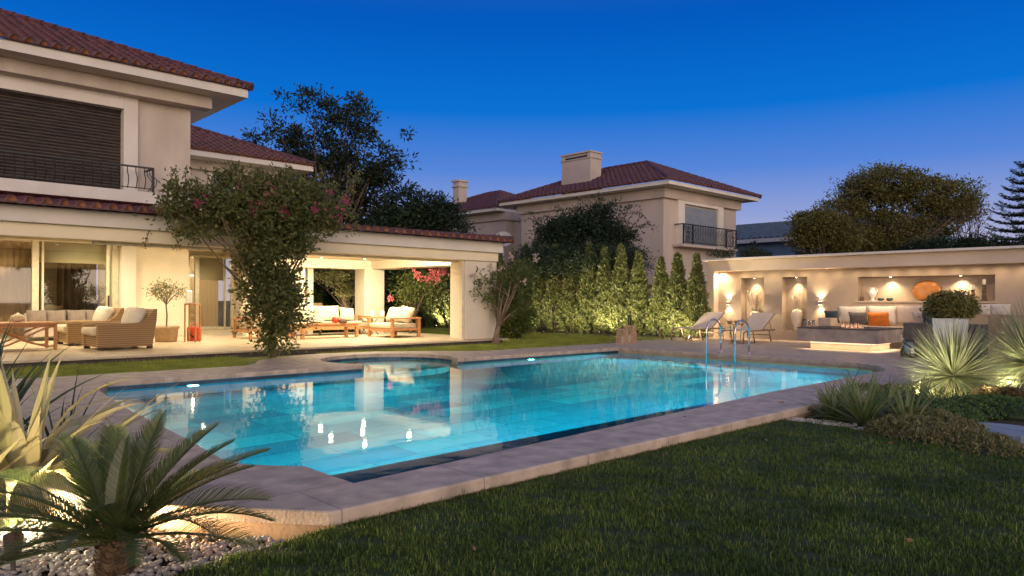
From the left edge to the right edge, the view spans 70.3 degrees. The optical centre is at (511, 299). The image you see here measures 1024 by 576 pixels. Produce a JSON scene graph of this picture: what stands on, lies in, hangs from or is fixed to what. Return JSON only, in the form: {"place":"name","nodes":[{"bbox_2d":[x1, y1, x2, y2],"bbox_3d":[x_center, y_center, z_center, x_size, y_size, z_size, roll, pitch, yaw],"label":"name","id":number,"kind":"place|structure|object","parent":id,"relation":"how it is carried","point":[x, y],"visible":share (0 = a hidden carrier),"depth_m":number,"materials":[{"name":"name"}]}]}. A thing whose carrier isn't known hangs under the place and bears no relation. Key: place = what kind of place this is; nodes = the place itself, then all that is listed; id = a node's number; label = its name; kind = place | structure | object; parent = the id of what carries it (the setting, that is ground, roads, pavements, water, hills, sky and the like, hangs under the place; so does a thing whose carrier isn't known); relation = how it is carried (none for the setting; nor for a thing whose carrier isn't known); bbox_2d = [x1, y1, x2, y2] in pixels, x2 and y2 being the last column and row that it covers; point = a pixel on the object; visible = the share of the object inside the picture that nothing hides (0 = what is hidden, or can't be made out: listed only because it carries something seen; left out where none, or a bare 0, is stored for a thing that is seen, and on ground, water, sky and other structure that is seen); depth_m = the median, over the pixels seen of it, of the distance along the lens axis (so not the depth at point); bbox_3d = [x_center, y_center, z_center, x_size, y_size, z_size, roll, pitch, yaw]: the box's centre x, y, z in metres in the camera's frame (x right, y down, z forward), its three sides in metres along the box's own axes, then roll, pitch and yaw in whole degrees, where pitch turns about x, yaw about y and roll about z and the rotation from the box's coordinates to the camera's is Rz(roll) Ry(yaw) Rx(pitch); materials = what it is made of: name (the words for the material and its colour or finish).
{"place":"outdoors","nodes":[
{"label":"outdoors","id":0,"kind":"place"},
{"bbox_2d":[0,500,281,575],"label":"garden bed","id":1,"kind":"object","parent":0,"point":[162,564],"depth_m":4.10,"materials":[{"name":"stone"}]},
{"bbox_2d":[0,423,57,484],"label":"golden agave","id":2,"kind":"object","parent":1,"relation":"on","point":[4,452],"visible":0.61,"depth_m":4.88,"materials":[{"name":"yellow plant"}]},
{"bbox_2d":[0,315,118,430],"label":"flax plant","id":3,"kind":"object","parent":1,"relation":"on","point":[22,389],"visible":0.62,"depth_m":6.28,"materials":[{"name":"green plant"}]},
{"bbox_2d":[23,357,137,437],"bbox_3d":[-3.844,0.972,6.518,1.043,0.906,0.946,0,0,6],"label":"flax plant","id":4,"kind":"object","parent":1,"relation":"on","point":[51,424],"visible":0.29,"depth_m":6.75,"materials":[{"name":"green plant"}]},
{"bbox_2d":[0,346,184,505],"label":"golden agave","id":5,"kind":"object","parent":1,"relation":"on","point":[12,430],"visible":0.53,"depth_m":5.13,"materials":[{"name":"plant"}]},
{"bbox_2d":[0,510,293,575],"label":"pebbles","id":6,"kind":"object","parent":1,"relation":"on","point":[76,564],"visible":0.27,"depth_m":4.01,"materials":[{"name":"white gravel"}]},
{"bbox_2d":[2,532,23,570],"bbox_3d":[-2.608,1.345,3.813,0.098,0.266,0.150,0,0,-44],"label":"garden spotlight","id":7,"kind":"object","parent":6,"relation":"on","point":[8,536],"visible":0.55,"depth_m":3.80,"materials":[{"name":"metal"}]},
{"bbox_2d":[0,409,278,575],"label":"cycad","id":8,"kind":"object","parent":6,"relation":"on","point":[115,522],"visible":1,"depth_m":3.83,"materials":[{"name":"green plant"}]},
{"bbox_2d":[0,329,508,363],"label":"patio","id":9,"kind":"structure","parent":0,"point":[222,341],"depth_m":17.85,"materials":[{"name":"stone"}]},
{"bbox_2d":[0,321,59,349],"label":"teak table","id":10,"kind":"object","parent":9,"relation":"on","point":[32,325],"visible":0.88,"depth_m":16.01,"materials":[{"name":"brown wood"}]},
{"bbox_2d":[24,310,94,336],"bbox_3d":[-12.304,0.636,20.236,2.000,0.720,0.900,0,0,-44],"label":"terrace sofa","id":11,"kind":"object","parent":9,"relation":"on","point":[49,315],"visible":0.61,"depth_m":19.98,"materials":[{"name":"fabric"}]},
{"bbox_2d":[56,306,123,345],"bbox_3d":[-10.574,0.628,18.180,1.330,0.951,1.092,0,0,-45],"label":"wicker armchair","id":12,"kind":"object","parent":9,"relation":"on","point":[69,333],"visible":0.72,"depth_m":17.98,"materials":[{"name":"white fabric"}]},
{"bbox_2d":[81,307,156,350],"bbox_3d":[-9.024,0.635,16.680,1.092,0.951,1.330,0,0,43],"label":"wicker armchair","id":13,"kind":"object","parent":9,"relation":"on","point":[135,327],"visible":1,"depth_m":16.43,"materials":[{"name":"beige wicker"}]},
{"bbox_2d":[142,277,190,341],"bbox_3d":[-9.171,0.241,19.399,1.136,1.737,1.121,0,0,-44],"label":"potted olive","id":14,"kind":"object","parent":9,"relation":"on","point":[166,333],"visible":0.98,"depth_m":19.22,"materials":[{"name":"plant"}]},
{"bbox_2d":[184,303,200,341],"bbox_3d":[-8.518,0.603,19.377,0.320,1.020,0.300,0,0,0],"label":"lantern","id":15,"kind":"object","parent":9,"relation":"on","point":[189,304],"visible":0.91,"depth_m":19.33,"materials":[{"name":"brown wood"}]},
{"bbox_2d":[232,307,265,338],"bbox_3d":[-7.541,0.657,21.307,0.860,0.919,1.190,0,0,-44],"label":"teak armchair","id":16,"kind":"object","parent":9,"relation":"on","point":[240,329],"visible":0.34,"depth_m":21.09,"materials":[{"name":"beige wood"}]},
{"bbox_2d":[0,8,513,340],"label":"house","id":17,"kind":"structure","parent":9,"relation":"on","point":[98,135],"depth_m":18.59,"materials":[{"name":"paint"}]},
{"bbox_2d":[0,238,118,340],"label":"sliding door","id":18,"kind":"structure","parent":17,"relation":"in","point":[34,243],"depth_m":20.15,"materials":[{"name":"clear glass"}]},
{"bbox_2d":[188,255,234,329],"bbox_3d":[-11.153,-0.269,26.946,1.700,2.740,0.160,0,0,-44],"label":"glazed door","id":19,"kind":"structure","parent":17,"relation":"in","point":[206,267],"depth_m":26.99,"materials":[{"name":"clear glass"}]},
{"bbox_2d":[290,322,360,338],"bbox_3d":[-5.535,0.901,21.583,1.950,0.450,0.760,0,0,-44],"label":"coffee table","id":20,"kind":"object","parent":9,"relation":"on","point":[338,324],"visible":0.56,"depth_m":21.43,"materials":[{"name":"brown wood"}]},
{"bbox_2d":[279,306,372,336],"bbox_3d":[-5.968,0.653,23.393,2.990,0.942,0.860,0,0,-44],"label":"teak sofa","id":21,"kind":"object","parent":9,"relation":"on","point":[327,313],"visible":0.51,"depth_m":23.56,"materials":[{"name":"beige fabric"}]},
{"bbox_2d":[367,305,421,337],"bbox_3d":[-3.635,0.649,22.391,1.118,0.970,1.340,0,0,-44],"label":"armchair","id":22,"kind":"object","parent":9,"relation":"on","point":[395,317],"visible":1,"depth_m":22.20,"materials":[{"name":"beige fabric"}]},
{"bbox_2d":[1,326,674,379],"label":"back lawn","id":23,"kind":"structure","parent":0,"point":[252,360],"depth_m":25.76,"materials":[{"name":"green plant"}]},
{"bbox_2d":[133,159,363,357],"bbox_3d":[-5.386,-0.773,15.255,4.448,4.319,2.520,0,0,-13],"label":"bougainvillea","id":24,"kind":"object","parent":23,"relation":"on","point":[273,217],"visible":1,"depth_m":14.95,"materials":[{"name":"green plant"}]},
{"bbox_2d":[313,276,335,332],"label":"garden shrub","id":25,"kind":"object","parent":23,"relation":"on","point":[320,290],"visible":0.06,"depth_m":27.94,"materials":[{"name":"green plant"}]},
{"bbox_2d":[313,268,354,330],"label":"climbing vine","id":26,"kind":"object","parent":23,"relation":"on","point":[344,284],"visible":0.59,"depth_m":26.25,"materials":[{"name":"green plant"}]},
{"bbox_2d":[314,279,354,332],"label":"garden shrub","id":27,"kind":"object","parent":23,"relation":"on","point":[332,300],"visible":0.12,"depth_m":27.94,"materials":[{"name":"green plant"}]},
{"bbox_2d":[330,269,405,330],"bbox_3d":[-5.886,-0.244,29.509,3.846,3.658,3.814,0,0,-44],"label":"garden shrub","id":28,"kind":"object","parent":23,"relation":"on","point":[387,293],"visible":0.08,"depth_m":28.96,"materials":[{"name":"green plant"}]},
{"bbox_2d":[384,268,422,322],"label":"garden shrub","id":29,"kind":"object","parent":23,"relation":"on","point":[393,276],"visible":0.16,"depth_m":29.13,"materials":[{"name":"green plant"}]},
{"bbox_2d":[414,268,431,327],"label":"cypress","id":30,"kind":"object","parent":23,"relation":"on","point":[419,313],"visible":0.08,"depth_m":33.63,"materials":[{"name":"green plant"}]},
{"bbox_2d":[422,268,445,327],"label":"cypress","id":31,"kind":"object","parent":23,"relation":"on","point":[429,317],"visible":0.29,"depth_m":32.97,"materials":[{"name":"green plant"}]},
{"bbox_2d":[433,267,449,327],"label":"cypress","id":32,"kind":"object","parent":23,"relation":"on","point":[443,300],"visible":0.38,"depth_m":32.50,"materials":[{"name":"green plant"}]},
{"bbox_2d":[469,252,540,344],"bbox_3d":[-0.210,0.007,21.612,2.519,2.803,1.850,0,0,-6],"label":"tree","id":33,"kind":"object","parent":23,"relation":"on","point":[518,272],"visible":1,"depth_m":21.34,"materials":[{"name":"green plant"}]},
{"bbox_2d":[496,257,543,338],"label":"lit shrub","id":34,"kind":"object","parent":23,"relation":"on","point":[518,327],"visible":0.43,"depth_m":23.78,"materials":[{"name":"green plant"}]},
{"bbox_2d":[528,245,553,331],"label":"cypress","id":35,"kind":"object","parent":23,"relation":"on","point":[540,284],"visible":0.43,"depth_m":29.51,"materials":[{"name":"green plant"}]},
{"bbox_2d":[541,243,564,332],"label":"cypress","id":36,"kind":"object","parent":23,"relation":"on","point":[553,286],"visible":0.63,"depth_m":28.97,"materials":[{"name":"green plant"}]},
{"bbox_2d":[556,251,580,332],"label":"cypress","id":37,"kind":"object","parent":23,"relation":"on","point":[569,290],"visible":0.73,"depth_m":28.44,"materials":[{"name":"green plant"}]},
{"bbox_2d":[573,241,597,333],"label":"cypress","id":38,"kind":"object","parent":23,"relation":"on","point":[585,296],"visible":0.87,"depth_m":27.80,"materials":[{"name":"green plant"}]},
{"bbox_2d":[588,245,619,334],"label":"cypress","id":39,"kind":"object","parent":23,"relation":"on","point":[602,287],"visible":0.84,"depth_m":27.39,"materials":[{"name":"green plant"}]},
{"bbox_2d":[605,243,635,334],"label":"cypress","id":40,"kind":"object","parent":23,"relation":"on","point":[621,278],"visible":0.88,"depth_m":26.85,"materials":[{"name":"green plant"}]},
{"bbox_2d":[620,249,651,335],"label":"cypress","id":41,"kind":"object","parent":23,"relation":"on","point":[637,295],"visible":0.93,"depth_m":26.40,"materials":[{"name":"green plant"}]},
{"bbox_2d":[643,255,675,336],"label":"cypress","id":42,"kind":"object","parent":23,"relation":"on","point":[656,300],"visible":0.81,"depth_m":25.77,"materials":[{"name":"green plant"}]},
{"bbox_2d":[659,251,692,337],"bbox_3d":[5.729,-0.150,25.392,1.315,3.148,1.339,0,0,-45],"label":"cypress","id":43,"kind":"object","parent":23,"relation":"on","point":[675,295],"visible":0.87,"depth_m":25.23,"materials":[{"name":"green plant"}]},
{"bbox_2d":[96,301,694,336],"bbox_3d":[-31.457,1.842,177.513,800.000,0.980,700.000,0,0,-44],"label":"ground","id":44,"kind":"structure","parent":0,"point":[220,312],"depth_m":54.79,"materials":[{"name":"soil"}]},
{"bbox_2d":[0,340,501,369],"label":"patio footing","id":45,"kind":"object","parent":44,"relation":"on","point":[204,356],"visible":0.07,"depth_m":16.19,"materials":[{"name":"concrete"}]},
{"bbox_2d":[231,82,424,224],"bbox_3d":[-8.723,-4.712,36.331,9.290,12.288,5.633,0,0,6],"label":"dark tree","id":46,"kind":"object","parent":44,"relation":"on","point":[336,162],"visible":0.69,"depth_m":35.41,"materials":[{"name":"green plant"}]},
{"bbox_2d":[346,181,480,326],"bbox_3d":[-4.910,-2.140,34.667,7.149,7.176,4.339,0,0,-21],"label":"dark shrub tree","id":47,"kind":"object","parent":44,"relation":"on","point":[415,211],"visible":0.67,"depth_m":34.30,"materials":[{"name":"green plant"}]},
{"bbox_2d":[387,267,449,333],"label":"pink bougainvillea","id":48,"kind":"object","parent":44,"relation":"on","point":[415,291],"visible":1,"depth_m":24.30,"materials":[{"name":"green plant"}]},
{"bbox_2d":[0,351,928,541],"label":"coping base","id":49,"kind":"object","parent":44,"relation":"on","point":[275,531],"visible":0.12,"depth_m":4.47,"materials":[{"name":"beige stone"}]},
{"bbox_2d":[7,345,972,525],"bbox_3d":[-0.601,1.310,12.773,15.000,0.085,11.520,0,0,-44],"label":"pool coping","id":50,"kind":"object","parent":49,"relation":"on","point":[304,495],"visible":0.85,"depth_m":6.55,"materials":[{"name":"stone"}]},
{"bbox_2d":[507,239,658,333],"bbox_3d":[2.781,-0.513,28.748,6.020,3.991,3.413,0,0,16],"label":"feathery bush","id":51,"kind":"object","parent":44,"relation":"on","point":[564,257],"visible":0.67,"depth_m":28.23,"materials":[{"name":"green plant"}]},
{"bbox_2d":[518,192,656,331],"bbox_3d":[2.927,-1.574,30.959,5.012,6.114,4.845,0,0,-44],"label":"tree","id":52,"kind":"object","parent":44,"relation":"on","point":[596,223],"visible":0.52,"depth_m":30.39,"materials":[{"name":"green plant"}]},
{"bbox_2d":[427,150,761,331],"bbox_3d":[2.770,-3.256,44.781,10.263,9.477,23.263,0,0,-44],"label":"villa","id":53,"kind":"object","parent":44,"relation":"on","point":[688,221],"visible":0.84,"depth_m":37.11,"materials":[{"name":"tile"}]},
{"bbox_2d":[685,206,716,246],"bbox_3d":[9.407,-3.614,36.402,3.087,1.900,0.074,0,0,-44],"label":"window","id":54,"kind":"structure","parent":53,"relation":"in","point":[696,216],"depth_m":36.44,"materials":[{"name":"grey glass"}]},
{"bbox_2d":[706,240,773,258],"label":"sparse shrub","id":55,"kind":"object","parent":44,"relation":"on","point":[754,252],"visible":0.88,"depth_m":26.88,"materials":[{"name":"green plant"}]},
{"bbox_2d":[778,202,875,254],"bbox_3d":[14.659,-1.548,33.990,4.322,6.166,3.002,0,0,-6],"label":"olive bush","id":56,"kind":"object","parent":44,"relation":"on","point":[823,230],"visible":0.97,"depth_m":33.41,"materials":[{"name":"green plant"}]},
{"bbox_2d":[814,159,995,251],"bbox_3d":[19.297,-2.707,35.885,8.535,8.524,4.374,0,0,-6],"label":"olive tree","id":57,"kind":"object","parent":44,"relation":"on","point":[938,202],"visible":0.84,"depth_m":35.35,"materials":[{"name":"green plant"}]},
{"bbox_2d":[892,231,1023,250],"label":"shrub","id":58,"kind":"object","parent":44,"relation":"on","point":[949,242],"visible":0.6,"depth_m":32.49,"materials":[{"name":"green plant"}]},
{"bbox_2d":[950,203,997,241],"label":"bare shrub","id":59,"kind":"object","parent":44,"relation":"on","point":[969,230],"visible":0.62,"depth_m":33.48,"materials":[{"name":"grey plant"}]},
{"bbox_2d":[981,160,1023,240],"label":"norfolk pine","id":60,"kind":"object","parent":44,"relation":"on","point":[1017,190],"visible":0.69,"depth_m":38.13,"materials":[{"name":"green plant"}]},
{"bbox_2d":[104,352,873,482],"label":"water","id":61,"kind":"structure","parent":0,"point":[376,418],"depth_m":9.83,"materials":[{"name":"blue liquid"}]},
{"bbox_2d":[0,0,1023,300],"label":"sky","id":62,"kind":"structure","parent":0,"point":[774,100],"materials":[{"name":"blue"}]},
{"bbox_2d":[164,417,1023,575],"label":"lawn","id":63,"kind":"structure","parent":0,"point":[810,554],"depth_m":4.55,"materials":[{"name":"green plant"}]},
{"bbox_2d":[589,336,1023,378],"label":"deck","id":64,"kind":"structure","parent":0,"point":[784,348],"depth_m":19.11,"materials":[{"name":"stone"}]},
{"bbox_2d":[616,327,628,343],"bbox_3d":[3.246,1.045,21.421,0.296,0.496,0.296,0,0,29],"label":"woven lantern","id":65,"kind":"object","parent":64,"relation":"on","point":[624,337],"visible":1,"depth_m":21.36,"materials":[{"name":"wicker"}]},
{"bbox_2d":[622,316,636,342],"bbox_3d":[3.527,0.882,21.842,0.356,0.824,0.356,0,0,29],"label":"woven lantern","id":66,"kind":"object","parent":64,"relation":"on","point":[633,333],"visible":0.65,"depth_m":21.73,"materials":[{"name":"wicker"}]},
{"bbox_2d":[677,252,711,337],"bbox_3d":[6.295,-0.120,24.992,1.238,3.092,1.232,0,0,2],"label":"cypress","id":67,"kind":"object","parent":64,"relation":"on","point":[696,306],"visible":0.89,"depth_m":24.78,"materials":[{"name":"green plant"}]},
{"bbox_2d":[670,312,724,340],"bbox_3d":[6.115,0.853,23.849,1.962,0.902,0.810,0,0,-41],"label":"sun lounger","id":68,"kind":"object","parent":64,"relation":"on","point":[704,319],"visible":0.95,"depth_m":24.06,"materials":[{"name":"white fabric"}]},
{"bbox_2d":[705,319,750,360],"bbox_3d":[5.159,1.373,17.392,0.750,1.840,0.847,0,0,-44],"label":"pool ladder","id":69,"kind":"object","parent":64,"relation":"attached to","point":[745,321],"visible":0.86,"depth_m":17.33,"materials":[{"name":"silver metal"}]},
{"bbox_2d":[722,313,775,343],"bbox_3d":[7.347,0.859,22.605,1.962,0.902,0.810,0,0,-43],"label":"sun lounger","id":70,"kind":"object","parent":64,"relation":"on","point":[758,321],"visible":0.9,"depth_m":22.83,"materials":[{"name":"white fabric"}]},
{"bbox_2d":[797,323,902,350],"bbox_3d":[9.070,0.957,19.547,1.760,0.707,2.080,0,0,-44],"label":"fire table","id":71,"kind":"object","parent":64,"relation":"on","point":[851,337],"visible":1,"depth_m":18.96,"materials":[{"name":"concrete"}]},
{"bbox_2d":[818,318,902,347],"bbox_3d":[11.405,0.930,20.021,1.170,0.780,5.483,0,0,-44],"label":"built in sofa","id":72,"kind":"object","parent":64,"relation":"on","point":[827,321],"visible":0.06,"depth_m":21.39,"materials":[{"name":"stone"}]},
{"bbox_2d":[837,306,865,323],"bbox_3d":[10.152,0.454,21.717,0.200,0.560,0.840,-17,12,-42],"label":"pillow","id":73,"kind":"object","parent":72,"relation":"on","point":[843,311],"visible":0.59,"depth_m":21.73,"materials":[{"name":"white fabric"}]},
{"bbox_2d":[848,312,867,324],"bbox_3d":[10.127,0.538,21.265,0.520,0.400,0.160,0,23,46],"label":"pillow","id":74,"kind":"object","parent":72,"relation":"on","point":[858,318],"visible":0.99,"depth_m":21.19,"materials":[{"name":"grey fabric"}]},
{"bbox_2d":[867,312,889,325],"bbox_3d":[10.429,0.547,20.703,0.160,0.420,0.600,-23,16,-41],"label":"pillow","id":75,"kind":"object","parent":72,"relation":"on","point":[878,319],"visible":1,"depth_m":20.63,"materials":[{"name":"orange fabric"}]},
{"bbox_2d":[867,306,896,324],"bbox_3d":[10.744,0.441,21.098,0.200,0.560,0.840,-17,12,-42],"label":"pillow","id":76,"kind":"object","parent":72,"relation":"on","point":[891,310],"visible":0.54,"depth_m":20.89,"materials":[{"name":"white fabric"}]},
{"bbox_2d":[895,305,925,324],"bbox_3d":[11.290,0.429,20.528,0.200,0.580,0.860,-17,12,-42],"label":"pillow","id":77,"kind":"object","parent":72,"relation":"on","point":[904,314],"visible":0.59,"depth_m":20.55,"materials":[{"name":"fabric"}]},
{"bbox_2d":[701,245,1023,340],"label":"niche wall","id":78,"kind":"structure","parent":64,"relation":"on","point":[832,281],"depth_m":22.41,"materials":[{"name":"paint"}]},
{"bbox_2d":[791,288,803,330],"bbox_3d":[9.308,0.299,23.742,0.380,1.424,0.399,0,0,-44],"label":"floor vase","id":79,"kind":"object","parent":78,"relation":"in","point":[796,316],"visible":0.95,"depth_m":23.64,"materials":[{"name":"ceramic"}]},
{"bbox_2d":[912,280,940,300],"bbox_3d":[11.944,-0.269,20.987,0.196,0.600,0.750,0,0,-44],"label":"display plate","id":80,"kind":"object","parent":78,"relation":"on","point":[921,290],"visible":0.85,"depth_m":21.00,"materials":[{"name":"ceramic"}]},
{"bbox_2d":[899,334,918,357],"bbox_3d":[9.031,1.047,16.542,0.400,0.525,0.415,0,0,-44],"label":"jar lantern","id":81,"kind":"object","parent":64,"relation":"on","point":[902,350],"visible":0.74,"depth_m":16.46,"materials":[{"name":"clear glass"}]},
{"bbox_2d":[903,323,987,358],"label":"concrete block","id":82,"kind":"structure","parent":64,"relation":"on","point":[907,328],"depth_m":16.74,"materials":[{"name":"grey concrete"}]},
{"bbox_2d":[917,287,987,372],"bbox_3d":[7.854,0.590,12.978,1.102,1.668,1.059,0,0,31],"label":"boxwood planter","id":83,"kind":"object","parent":64,"relation":"on","point":[941,304],"visible":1,"depth_m":12.77,"materials":[{"name":"green plant"}]},
{"bbox_2d":[988,315,1023,362],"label":"counter","id":84,"kind":"object","parent":64,"relation":"on","point":[992,318],"visible":0.22,"depth_m":15.07,"materials":[{"name":"stone"}]},
{"bbox_2d":[736,206,975,257],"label":"blue house","id":85,"kind":"structure","parent":0,"point":[767,235],"depth_m":53.30,"materials":[{"name":"tile"}]},
{"bbox_2d":[803,376,1023,427],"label":"planting bed","id":86,"kind":"object","parent":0,"point":[1020,423],"depth_m":8.77,"materials":[{"name":"soil"}]},
{"bbox_2d":[782,416,867,430],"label":"pebbles","id":87,"kind":"object","parent":86,"relation":"on","point":[825,422],"visible":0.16,"depth_m":8.28,"materials":[{"name":"grey gravel"}]},
{"bbox_2d":[787,378,874,419],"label":"strap plant","id":88,"kind":"object","parent":86,"relation":"on","point":[823,398],"visible":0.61,"depth_m":8.74,"materials":[{"name":"green plant"}]},
{"bbox_2d":[815,367,879,403],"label":"strap plant","id":89,"kind":"object","parent":86,"relation":"on","point":[844,392],"visible":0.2,"depth_m":9.37,"materials":[{"name":"green plant"}]},
{"bbox_2d":[804,361,910,426],"bbox_3d":[3.976,1.064,8.263,1.584,0.812,1.551,0,0,-44],"label":"strap plant","id":90,"kind":"object","parent":86,"relation":"on","point":[860,412],"visible":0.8,"depth_m":8.23,"materials":[{"name":"green plant"}]},
{"bbox_2d":[839,364,931,406],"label":"strap plant","id":91,"kind":"object","parent":86,"relation":"on","point":[888,394],"visible":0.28,"depth_m":9.27,"materials":[{"name":"green plant"}]},
{"bbox_2d":[814,382,971,417],"bbox_3d":[5.247,1.324,9.739,3.264,0.286,2.305,0,0,-44],"label":"ground cover","id":92,"kind":"object","parent":86,"relation":"on","point":[899,386],"visible":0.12,"depth_m":10.12,"materials":[{"name":"green plant"}]},
{"bbox_2d":[850,376,971,427],"bbox_3d":[4.338,1.167,7.957,1.320,0.759,1.209,0,0,-44],"label":"strap plant","id":93,"kind":"object","parent":86,"relation":"on","point":[908,403],"visible":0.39,"depth_m":7.98,"materials":[{"name":"green plant"}]},
{"bbox_2d":[890,372,961,403],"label":"strap plant","id":94,"kind":"object","parent":86,"relation":"on","point":[922,386],"visible":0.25,"depth_m":9.52,"materials":[{"name":"green plant"}]},
{"bbox_2d":[894,382,977,404],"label":"strap plant","id":95,"kind":"object","parent":86,"relation":"on","point":[926,397],"visible":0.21,"depth_m":8.88,"materials":[{"name":"green plant"}]},
{"bbox_2d":[863,405,1023,458],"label":"ground cover","id":96,"kind":"object","parent":86,"relation":"on","point":[960,432],"visible":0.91,"depth_m":7.07,"materials":[{"name":"green plant"}]},
{"bbox_2d":[879,314,1022,395],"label":"dasylirion","id":97,"kind":"object","parent":86,"relation":"on","point":[956,374],"visible":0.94,"depth_m":10.25,"materials":[{"name":"green plant"}]},
{"bbox_2d":[913,393,1023,422],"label":"ground cover","id":98,"kind":"object","parent":86,"relation":"on","point":[995,406],"visible":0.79,"depth_m":8.65,"materials":[{"name":"green plant"}]},
{"bbox_2d":[962,296,1023,390],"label":"dasylirion","id":99,"kind":"object","parent":86,"relation":"on","point":[1017,336],"visible":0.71,"depth_m":10.58,"materials":[{"name":"green plant"}]},
{"bbox_2d":[971,385,1023,398],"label":"ground cover","id":100,"kind":"object","parent":86,"relation":"on","point":[1013,391],"visible":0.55,"depth_m":9.73,"materials":[{"name":"red plant"}]},
{"bbox_2d":[978,422,1023,443],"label":"stepping stone","id":101,"kind":"object","parent":86,"relation":"on","point":[1015,432],"visible":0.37,"depth_m":7.33,"materials":[{"name":"grey stone"}]},
{"bbox_2d":[990,304,1010,314],"bbox_3d":[12.665,0.249,18.874,0.200,0.300,0.480,-17,12,-42],"label":"pillow","id":102,"kind":"object","parent":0,"point":[996,307],"visible":0.79,"depth_m":18.80,"materials":[{"name":"white fabric"}]},
{"label":"pool floor","id":103,"kind":"structure","parent":0,"visible":0},
{"bbox_2d":[102,351,880,391],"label":"pool wall","id":104,"kind":"structure","parent":103,"relation":"on","point":[440,358],"depth_m":15.12,"materials":[{"name":"tile"}]},
{"bbox_2d":[107,351,617,389],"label":"waterline tiles","id":105,"kind":"object","parent":104,"relation":"attached to","point":[207,381],"visible":0.19,"depth_m":13.77,"materials":[{"name":"blue tile"}]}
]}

